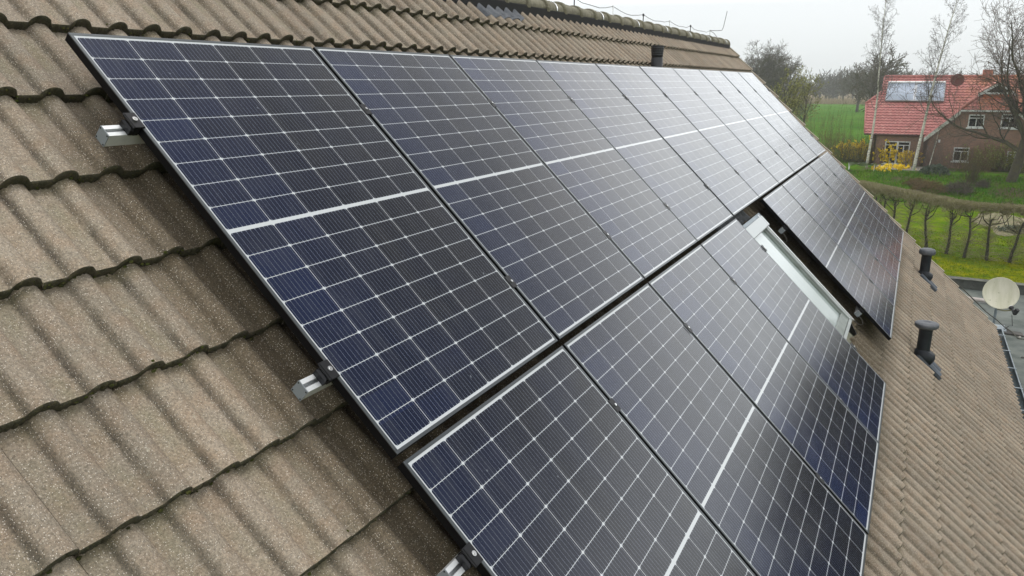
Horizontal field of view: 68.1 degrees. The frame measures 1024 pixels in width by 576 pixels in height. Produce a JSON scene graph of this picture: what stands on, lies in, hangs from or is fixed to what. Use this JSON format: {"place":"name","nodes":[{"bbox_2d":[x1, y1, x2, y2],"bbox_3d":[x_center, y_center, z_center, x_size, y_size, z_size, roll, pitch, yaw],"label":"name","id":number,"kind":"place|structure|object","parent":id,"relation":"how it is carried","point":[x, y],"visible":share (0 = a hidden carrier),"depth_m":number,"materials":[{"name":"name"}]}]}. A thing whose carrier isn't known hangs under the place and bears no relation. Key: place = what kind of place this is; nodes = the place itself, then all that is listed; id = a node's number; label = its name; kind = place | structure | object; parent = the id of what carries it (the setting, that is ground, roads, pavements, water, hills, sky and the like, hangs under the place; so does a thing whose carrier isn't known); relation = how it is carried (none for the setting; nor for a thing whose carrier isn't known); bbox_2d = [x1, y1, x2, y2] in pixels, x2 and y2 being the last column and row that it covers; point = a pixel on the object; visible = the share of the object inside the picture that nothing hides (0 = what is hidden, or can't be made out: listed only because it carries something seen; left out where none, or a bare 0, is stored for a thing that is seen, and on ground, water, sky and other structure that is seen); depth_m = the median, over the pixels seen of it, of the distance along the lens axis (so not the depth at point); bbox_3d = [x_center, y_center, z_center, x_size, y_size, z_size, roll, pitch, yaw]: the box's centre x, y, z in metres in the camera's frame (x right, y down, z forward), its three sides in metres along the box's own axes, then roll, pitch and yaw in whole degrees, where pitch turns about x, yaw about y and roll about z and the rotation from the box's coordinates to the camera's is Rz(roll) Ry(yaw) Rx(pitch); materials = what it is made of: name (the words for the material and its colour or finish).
{"place":"outdoors","nodes":[
{"label":"outdoors","id":0,"kind":"place"},
{"bbox_2d":[548,0,1023,84],"label":"sky","id":1,"kind":"structure","parent":0,"point":[827,35],"materials":[{"name":"white"}]},
{"bbox_2d":[876,165,922,170],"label":"path","id":2,"kind":"structure","parent":0,"point":[909,169],"depth_m":59.60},
{"bbox_2d":[792,85,1023,282],"bbox_3d":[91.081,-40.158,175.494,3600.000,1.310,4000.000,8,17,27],"label":"ground","id":3,"kind":"structure","parent":0,"point":[849,118],"depth_m":47.37,"materials":[{"name":"green plant"}]},
{"bbox_2d":[0,0,1023,575],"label":"farmhouse","id":4,"kind":"object","parent":3,"relation":"on","point":[156,366],"visible":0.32,"depth_m":2.31,"materials":[{"name":"concrete"}]},
{"bbox_2d":[95,88,769,146],"bbox_3d":[1.450,-1.834,7.305,0.064,0.097,11.660,50,30,8],"label":"mounting rail","id":5,"kind":"object","parent":4,"relation":"attached to","point":[127,130],"visible":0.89,"depth_m":2.37,"materials":[{"name":"metal"}]},
{"bbox_2d":[313,47,643,341],"bbox_3d":[-0.094,-0.560,3.796,1.722,0.032,1.134,50,30,8],"label":"solar panel","id":6,"kind":"object","parent":5,"relation":"attached to","point":[528,224],"visible":0.94,"depth_m":3.69,"materials":[{"name":"blue"}]},
{"bbox_2d":[738,72,825,156],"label":"solar panel","id":7,"kind":"object","parent":5,"relation":"attached to","point":[791,121],"visible":0.91,"depth_m":11.64,"materials":[{"name":"grey"}]},
{"bbox_2d":[291,134,813,400],"bbox_3d":[2.095,-1.069,7.166,0.064,0.097,11.656,50,30,8],"label":"mounting rail","id":8,"kind":"object","parent":4,"relation":"attached to","point":[324,375],"visible":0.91,"depth_m":2.22,"materials":[{"name":"metal"}]},
{"bbox_2d":[65,33,557,458],"bbox_3d":[-0.628,-0.292,2.811,1.722,0.032,1.134,50,30,8],"label":"solar panel","id":9,"kind":"object","parent":8,"relation":"attached to","point":[386,289],"visible":1,"depth_m":2.66,"materials":[{"name":"blue"}]},
{"bbox_2d":[449,55,697,279],"bbox_3d":[0.439,-0.828,4.782,1.722,0.033,1.134,50,30,8],"label":"solar panel","id":10,"kind":"object","parent":8,"relation":"attached to","point":[608,189],"visible":0.94,"depth_m":4.70,"materials":[{"name":"grey"}]},
{"bbox_2d":[536,60,732,242],"bbox_3d":[0.971,-1.094,5.769,1.722,0.033,1.134,50,30,8],"label":"solar panel","id":11,"kind":"object","parent":8,"relation":"attached to","point":[649,155],"visible":0.91,"depth_m":5.70,"materials":[{"name":"grey"}]},
{"bbox_2d":[595,63,759,215],"bbox_3d":[1.505,-1.362,6.754,1.722,0.033,1.134,50,30,8],"label":"solar panel","id":12,"kind":"object","parent":8,"relation":"attached to","point":[699,155],"visible":0.96,"depth_m":6.69,"materials":[{"name":"grey"}]},
{"bbox_2d":[639,66,778,198],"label":"solar panel","id":13,"kind":"object","parent":8,"relation":"attached to","point":[723,140],"visible":0.97,"depth_m":7.69,"materials":[{"name":"grey"}]},
{"bbox_2d":[673,68,794,183],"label":"solar panel","id":14,"kind":"object","parent":8,"relation":"attached to","point":[740,128],"visible":0.95,"depth_m":8.68,"materials":[{"name":"grey"}]},
{"bbox_2d":[699,70,806,171],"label":"solar panel","id":15,"kind":"object","parent":8,"relation":"attached to","point":[756,120],"visible":0.93,"depth_m":9.67,"materials":[{"name":"grey"}]},
{"bbox_2d":[720,71,816,163],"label":"solar panel","id":16,"kind":"object","parent":8,"relation":"attached to","point":[774,119],"visible":0.94,"depth_m":10.66,"materials":[{"name":"grey"}]},
{"bbox_2d":[436,245,766,575],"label":"mounting rail","id":17,"kind":"object","parent":4,"relation":"attached to","point":[465,559],"visible":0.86,"depth_m":2.13,"materials":[{"name":"metal"}]},
{"bbox_2d":[574,0,726,37],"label":"lightning conductor","id":18,"kind":"object","parent":4,"relation":"attached to","point":[643,15],"visible":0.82,"depth_m":9.98,"materials":[{"name":"black"}]},
{"bbox_2d":[651,45,663,66],"bbox_3d":[1.577,-2.474,8.429,0.215,0.426,0.220,8,17,27],"label":"flue pipe","id":19,"kind":"object","parent":4,"relation":"on","point":[657,55],"visible":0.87,"depth_m":8.34,"materials":[{"name":"black plastic"}]},
{"bbox_2d":[715,210,856,342],"bbox_3d":[2.369,-0.070,6.432,1.553,0.177,1.100,50,30,8],"label":"roof window","id":20,"kind":"structure","parent":4,"relation":"attached to","point":[825,302],"depth_m":6.59,"materials":[{"name":"metal"}]},
{"bbox_2d":[778,165,843,242],"bbox_3d":[3.885,-1.184,9.583,0.103,0.189,5.833,8,17,27],"label":"mounting rail","id":21,"kind":"object","parent":4,"relation":"attached to","point":[783,228],"visible":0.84,"depth_m":7.09,"materials":[{"name":"metal"}]},
{"bbox_2d":[760,185,894,339],"bbox_3d":[3.168,-0.312,7.527,1.722,0.034,1.134,50,30,8],"label":"solar panel","id":22,"kind":"object","parent":21,"relation":"attached to","point":[831,258],"visible":1,"depth_m":7.41,"materials":[{"name":"grey"}]},
{"bbox_2d":[782,174,897,305],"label":"solar panel","id":23,"kind":"object","parent":21,"relation":"attached to","point":[842,236],"visible":0.93,"depth_m":8.46,"materials":[{"name":"grey"}]},
{"bbox_2d":[797,165,899,281],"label":"solar panel","id":24,"kind":"object","parent":21,"relation":"attached to","point":[849,219],"visible":0.93,"depth_m":9.46,"materials":[{"name":"grey"}]},
{"bbox_2d":[819,152,903,244],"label":"solar panel","id":25,"kind":"object","parent":21,"relation":"attached to","point":[853,186],"visible":0.94,"depth_m":11.44,"materials":[{"name":"grey"}]},
{"bbox_2d":[815,343,856,484],"bbox_3d":[1.581,1.025,3.968,0.064,0.097,4.736,50,30,8],"label":"mounting rail","id":26,"kind":"object","parent":4,"relation":"attached to","point":[819,477],"visible":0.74,"depth_m":3.98,"materials":[{"name":"metal"}]},
{"bbox_2d":[398,346,755,575],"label":"solar panel","id":27,"kind":"object","parent":26,"relation":"attached to","point":[550,465],"visible":1,"depth_m":2.61,"materials":[{"name":"blue"}]},
{"bbox_2d":[562,283,867,575],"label":"solar panel","id":28,"kind":"object","parent":26,"relation":"attached to","point":[761,496],"visible":0.93,"depth_m":3.50,"materials":[{"name":"blue"}]},
{"bbox_2d":[648,245,878,533],"bbox_3d":[1.553,0.498,4.537,1.722,0.032,1.134,50,30,8],"label":"solar panel","id":29,"kind":"object","parent":26,"relation":"attached to","point":[820,428],"visible":0.94,"depth_m":4.44,"materials":[{"name":"blue"}]},
{"bbox_2d":[700,219,885,442],"bbox_3d":[2.085,0.231,5.523,1.722,0.032,1.134,50,30,8],"label":"solar panel","id":30,"kind":"object","parent":26,"relation":"attached to","point":[829,354],"visible":0.91,"depth_m":5.45,"materials":[{"name":"blue"}]},
{"bbox_2d":[854,213,888,324],"bbox_3d":[4.535,-0.411,9.441,0.103,0.189,5.833,8,17,27],"label":"mounting rail","id":31,"kind":"object","parent":4,"relation":"attached to","point":[861,310],"visible":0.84,"depth_m":6.96,"materials":[{"name":"metal"}]},
{"bbox_2d":[809,158,901,261],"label":"solar panel","id":32,"kind":"object","parent":31,"relation":"attached to","point":[858,208],"visible":0.95,"depth_m":10.44,"materials":[{"name":"grey"}]},
{"bbox_2d":[914,320,941,379],"bbox_3d":[4.338,0.639,7.897,0.317,0.584,0.280,8,17,27],"label":"vent pipe","id":33,"kind":"object","parent":4,"relation":"on","point":[924,353],"visible":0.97,"depth_m":7.84,"materials":[{"name":"grey plastic"}]},
{"bbox_2d":[918,248,937,291],"bbox_3d":[6.215,-0.281,11.308,0.315,0.630,0.280,8,17,27],"label":"vent pipe","id":34,"kind":"object","parent":4,"relation":"on","point":[927,254],"visible":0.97,"depth_m":11.24,"materials":[{"name":"grey plastic"}]},
{"bbox_2d":[741,39,814,117],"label":"oak tree","id":35,"kind":"object","parent":3,"relation":"on","point":[771,67],"visible":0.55,"depth_m":141.64,"materials":[{"name":"brown plant"}]},
{"bbox_2d":[770,63,807,116],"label":"budding tree","id":36,"kind":"object","parent":3,"relation":"on","point":[794,102],"visible":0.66,"depth_m":67.69,"materials":[{"name":"green plant"}]},
{"bbox_2d":[780,64,828,126],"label":"budding tree","id":37,"kind":"object","parent":3,"relation":"on","point":[804,99],"visible":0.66,"depth_m":80.20,"materials":[{"name":"green plant"}]},
{"bbox_2d":[807,108,845,140],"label":"willow bush","id":38,"kind":"object","parent":3,"relation":"on","point":[824,126],"visible":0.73,"depth_m":89.19,"materials":[{"name":"green plant"}]},
{"bbox_2d":[791,97,866,104],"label":"reed bed","id":39,"kind":"object","parent":3,"relation":"on","point":[849,101],"visible":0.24,"depth_m":240.70,"materials":[{"name":"plant"}]},
{"bbox_2d":[805,98,867,148],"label":"willow bush","id":40,"kind":"object","parent":3,"relation":"on","point":[833,126],"visible":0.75,"depth_m":77.27,"materials":[{"name":"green plant"}]},
{"bbox_2d":[807,126,870,161],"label":"willow bush","id":41,"kind":"object","parent":3,"relation":"on","point":[835,140],"visible":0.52,"depth_m":65.44,"materials":[{"name":"green plant"}]},
{"bbox_2d":[825,68,856,99],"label":"tree","id":42,"kind":"object","parent":3,"relation":"on","point":[842,74],"visible":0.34,"depth_m":243.85,"materials":[{"name":"grey plant"}]},
{"bbox_2d":[831,139,865,160],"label":"forsythia bush","id":43,"kind":"object","parent":3,"relation":"on","point":[838,146],"visible":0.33,"depth_m":65.83,"materials":[{"name":"yellow plant"}]},
{"bbox_2d":[837,59,874,111],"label":"tree","id":44,"kind":"object","parent":3,"relation":"on","point":[848,81],"visible":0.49,"depth_m":177.75,"materials":[{"name":"grey plant"}]},
{"bbox_2d":[823,132,892,163],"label":"willow bush","id":45,"kind":"object","parent":3,"relation":"on","point":[857,155],"visible":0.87,"depth_m":63.90,"materials":[{"name":"yellow plant"}]},
{"bbox_2d":[845,142,871,160],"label":"forsythia bush","id":46,"kind":"object","parent":3,"relation":"on","point":[859,151],"visible":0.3,"depth_m":65.14,"materials":[{"name":"yellow plant"}]},
{"bbox_2d":[848,162,876,169],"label":"bench","id":47,"kind":"object","parent":3,"relation":"on","point":[860,164],"visible":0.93,"depth_m":58.67,"materials":[{"name":"paint"}]},
{"bbox_2d":[859,180,878,189],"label":"hedge tree","id":48,"kind":"object","parent":3,"relation":"on","point":[861,182],"visible":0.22,"depth_m":40.27,"materials":[{"name":"plant"}]},
{"bbox_2d":[861,182,889,202],"bbox_3d":[18.906,-4.153,39.670,1.220,2.666,1.814,-2,15,-7],"label":"hedge tree","id":49,"kind":"object","parent":3,"relation":"on","point":[869,186],"visible":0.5,"depth_m":39.38,"materials":[{"name":"plant"}]},
{"bbox_2d":[849,42,910,112],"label":"tree","id":50,"kind":"object","parent":3,"relation":"on","point":[899,63],"visible":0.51,"depth_m":110.84,"materials":[{"name":"grey plant"}]},
{"bbox_2d":[859,0,903,167],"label":"birch tree","id":51,"kind":"object","parent":3,"relation":"on","point":[878,78],"visible":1,"depth_m":58.59,"materials":[{"name":"white plant"}]},
{"bbox_2d":[871,184,900,214],"bbox_3d":[18.952,-3.904,38.715,1.359,2.675,1.620,-7,17,-24],"label":"hedge tree","id":52,"kind":"object","parent":3,"relation":"on","point":[880,189],"visible":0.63,"depth_m":38.45,"materials":[{"name":"brown plant"}]},
{"bbox_2d":[871,163,902,170],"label":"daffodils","id":53,"kind":"object","parent":3,"relation":"on","point":[883,167],"visible":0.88,"depth_m":57.68,"materials":[{"name":"yellow plant"}]},
{"bbox_2d":[872,139,913,163],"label":"forsythia bush","id":54,"kind":"object","parent":3,"relation":"on","point":[885,153],"visible":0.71,"depth_m":62.96,"materials":[{"name":"yellow plant"}]},
{"bbox_2d":[882,186,910,223],"bbox_3d":[19.303,-3.717,38.120,1.390,2.712,1.570,-4,16,-15],"label":"hedge tree","id":55,"kind":"object","parent":3,"relation":"on","point":[895,204],"visible":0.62,"depth_m":38.02,"materials":[{"name":"plant"}]},
{"bbox_2d":[778,66,1016,99],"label":"woods","id":56,"kind":"object","parent":3,"relation":"on","point":[825,90],"visible":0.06,"depth_m":295.34,"materials":[{"name":"grey plant"}]},
{"bbox_2d":[886,163,909,168],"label":"forsythia bush","id":57,"kind":"object","parent":3,"relation":"on","point":[896,166],"visible":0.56,"depth_m":59.54,"materials":[{"name":"yellow plant"}]},
{"bbox_2d":[890,149,922,165],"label":"forsythia bush","id":58,"kind":"object","parent":3,"relation":"on","point":[904,156],"visible":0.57,"depth_m":62.12,"materials":[{"name":"yellow plant"}]},
{"bbox_2d":[895,189,926,237],"bbox_3d":[19.419,-3.443,37.133,1.198,2.710,1.693,-3,16,-12],"label":"hedge tree","id":59,"kind":"object","parent":3,"relation":"on","point":[906,194],"visible":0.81,"depth_m":36.96,"materials":[{"name":"brown plant"}]},
{"bbox_2d":[902,175,930,186],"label":"brush heap","id":60,"kind":"object","parent":3,"relation":"on","point":[910,181],"visible":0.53,"depth_m":53.80,"materials":[{"name":"brown plant"}]},
{"bbox_2d":[890,135,948,167],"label":"shrub","id":61,"kind":"object","parent":3,"relation":"on","point":[920,159],"visible":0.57,"depth_m":60.41,"materials":[{"name":"plant"}]},
{"bbox_2d":[909,178,947,193],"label":"brush heap","id":62,"kind":"object","parent":3,"relation":"on","point":[933,184],"visible":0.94,"depth_m":52.00,"materials":[{"name":"brown plant"}]},
{"bbox_2d":[911,193,952,247],"bbox_3d":[19.674,-3.099,35.770,1.439,2.664,2.148,-3,15,-10],"label":"hedge tree","id":63,"kind":"object","parent":3,"relation":"on","point":[927,198],"visible":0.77,"depth_m":35.76,"materials":[{"name":"brown plant"}]},
{"bbox_2d":[926,125,940,172],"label":"birch sapling","id":64,"kind":"object","parent":3,"relation":"on","point":[935,144],"visible":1,"depth_m":56.02,"materials":[{"name":"white plant"}]},
{"bbox_2d":[846,168,1023,204],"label":"tall grass","id":65,"kind":"structure","parent":3,"relation":"on","point":[917,174],"depth_m":53.62,"materials":[{"name":"green plant"}]},
{"bbox_2d":[919,163,950,175],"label":"evergreen shrub","id":66,"kind":"object","parent":3,"relation":"on","point":[941,168],"visible":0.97,"depth_m":56.05,"materials":[{"name":"green plant"}]},
{"bbox_2d":[904,0,968,170],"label":"birch tree","id":67,"kind":"object","parent":3,"relation":"on","point":[924,121],"visible":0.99,"depth_m":56.41,"materials":[{"name":"white plant"}]},
{"bbox_2d":[902,129,976,172],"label":"shrub","id":68,"kind":"object","parent":3,"relation":"on","point":[936,157],"visible":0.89,"depth_m":58.11,"materials":[{"name":"plant"}]},
{"bbox_2d":[864,69,1023,171],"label":"neighbour house","id":69,"kind":"structure","parent":3,"relation":"on","point":[891,121],"depth_m":62.16,"materials":[{"name":"red"}]},
{"bbox_2d":[882,141,910,165],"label":"patio door","id":70,"kind":"structure","parent":69,"relation":"in","point":[898,143],"depth_m":62.74,"materials":[{"name":"white glass"}]},
{"bbox_2d":[885,81,945,101],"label":"tube collector","id":71,"kind":"object","parent":69,"relation":"on","point":[908,98],"visible":0.66,"depth_m":64.44,"materials":[{"name":"white paint"}]},
{"bbox_2d":[951,74,964,88],"bbox_3d":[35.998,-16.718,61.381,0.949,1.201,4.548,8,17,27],"label":"roof dish","id":72,"kind":"object","parent":69,"relation":"on","point":[958,81],"visible":0.85,"depth_m":59.46,"materials":[{"name":"grey"}]},
{"bbox_2d":[951,147,968,162],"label":"window","id":73,"kind":"structure","parent":69,"relation":"in","point":[957,148],"depth_m":59.82,"materials":[{"name":"white glass"}]},
{"bbox_2d":[966,114,984,128],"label":"window","id":74,"kind":"structure","parent":69,"relation":"in","point":[972,117],"depth_m":58.83,"materials":[{"name":"white glass"}]},
{"bbox_2d":[1000,114,1017,129],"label":"window","id":75,"kind":"structure","parent":69,"relation":"in","point":[1012,128],"depth_m":57.86,"materials":[{"name":"white glass"}]},
{"bbox_2d":[931,197,972,253],"bbox_3d":[19.962,-2.769,34.570,1.322,2.674,2.001,-4,16,-15],"label":"hedge tree","id":76,"kind":"object","parent":3,"relation":"on","point":[948,202],"visible":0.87,"depth_m":34.43,"materials":[{"name":"brown plant"}]},
{"bbox_2d":[889,0,1023,182],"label":"old tree","id":77,"kind":"object","parent":3,"relation":"on","point":[1011,100],"visible":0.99,"depth_m":52.17,"materials":[{"name":"brown plant"}]},
{"bbox_2d":[943,178,974,196],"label":"brush heap","id":78,"kind":"object","parent":3,"relation":"on","point":[962,187],"visible":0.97,"depth_m":51.54,"materials":[{"name":"brown plant"}]},
{"bbox_2d":[952,200,988,257],"bbox_3d":[20.340,-2.517,33.766,1.366,2.732,1.527,-12,19,-37],"label":"hedge tree","id":79,"kind":"object","parent":3,"relation":"on","point":[971,206],"visible":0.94,"depth_m":33.62,"materials":[{"name":"brown plant"}]},
{"bbox_2d":[932,141,1009,173],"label":"shrub","id":80,"kind":"object","parent":3,"relation":"on","point":[983,170],"visible":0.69,"depth_m":57.60,"materials":[{"name":"plant"}]},
{"bbox_2d":[957,154,991,182],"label":"bush","id":81,"kind":"object","parent":3,"relation":"on","point":[974,169],"visible":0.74,"depth_m":52.63,"materials":[{"name":"green plant"}]},
{"bbox_2d":[971,178,991,188],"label":"brush heap","id":82,"kind":"object","parent":3,"relation":"on","point":[980,183],"visible":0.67,"depth_m":52.09,"materials":[{"name":"brown plant"}]},
{"bbox_2d":[946,139,1023,172],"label":"shrub","id":83,"kind":"object","parent":3,"relation":"on","point":[1005,167],"visible":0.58,"depth_m":57.93,"materials":[{"name":"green plant"}]},
{"bbox_2d":[947,275,1023,392],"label":"flat roof extension","id":84,"kind":"object","parent":3,"relation":"on","point":[972,287],"visible":0.04,"depth_m":16.35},
{"bbox_2d":[969,297,985,302],"bbox_3d":[10.628,0.270,17.271,1.015,0.110,0.144,10,18,32],"label":"drain pipe","id":85,"kind":"object","parent":84,"relation":"on","point":[978,299],"visible":0.15,"depth_m":17.22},
{"bbox_2d":[952,278,1023,339],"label":"roof cable","id":86,"kind":"object","parent":84,"relation":"on","point":[987,312],"visible":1,"depth_m":14.85,"materials":[{"name":"black rubber"}]},
{"bbox_2d":[982,277,1019,331],"bbox_3d":[9.741,0.354,15.151,0.641,1.087,0.846,8,17,27],"label":"satellite dish","id":87,"kind":"object","parent":84,"relation":"on","point":[999,293],"visible":1,"depth_m":15.16,"materials":[{"name":"white metal"}]},
{"bbox_2d":[1003,330,1023,336],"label":"roof slab","id":88,"kind":"structure","parent":84,"relation":"on","point":[1008,332],"depth_m":15.08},
{"bbox_2d":[971,202,1012,261],"bbox_3d":[21.023,-2.409,33.238,1.584,2.665,1.370,10,18,31],"label":"hedge tree","id":89,"kind":"object","parent":3,"relation":"on","point":[997,208],"visible":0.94,"depth_m":33.09,"materials":[{"name":"plant"}]},
{"bbox_2d":[972,212,1023,235],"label":"soil patch","id":90,"kind":"object","parent":3,"relation":"on","point":[994,214],"visible":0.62,"depth_m":42.89,"materials":[{"name":"brown soil"}]},
{"bbox_2d":[994,224,1023,232],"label":"ivy mound","id":91,"kind":"object","parent":90,"relation":"on","point":[1003,228],"visible":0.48,"depth_m":40.05,"materials":[{"name":"green plant"}]},
{"bbox_2d":[995,203,1023,263],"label":"hedge tree","id":92,"kind":"object","parent":3,"relation":"on","point":[1018,209],"visible":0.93,"depth_m":32.74,"materials":[{"name":"plant"}]},
{"bbox_2d":[995,151,1023,172],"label":"shrub","id":93,"kind":"object","parent":3,"relation":"on","point":[1006,164],"visible":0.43,"depth_m":57.63,"materials":[{"name":"green plant"}]},
{"bbox_2d":[904,228,1023,282],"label":"lawn grass","id":94,"kind":"structure","parent":0,"point":[953,267],"depth_m":34.11,"materials":[{"name":"green plant"}]}
]}

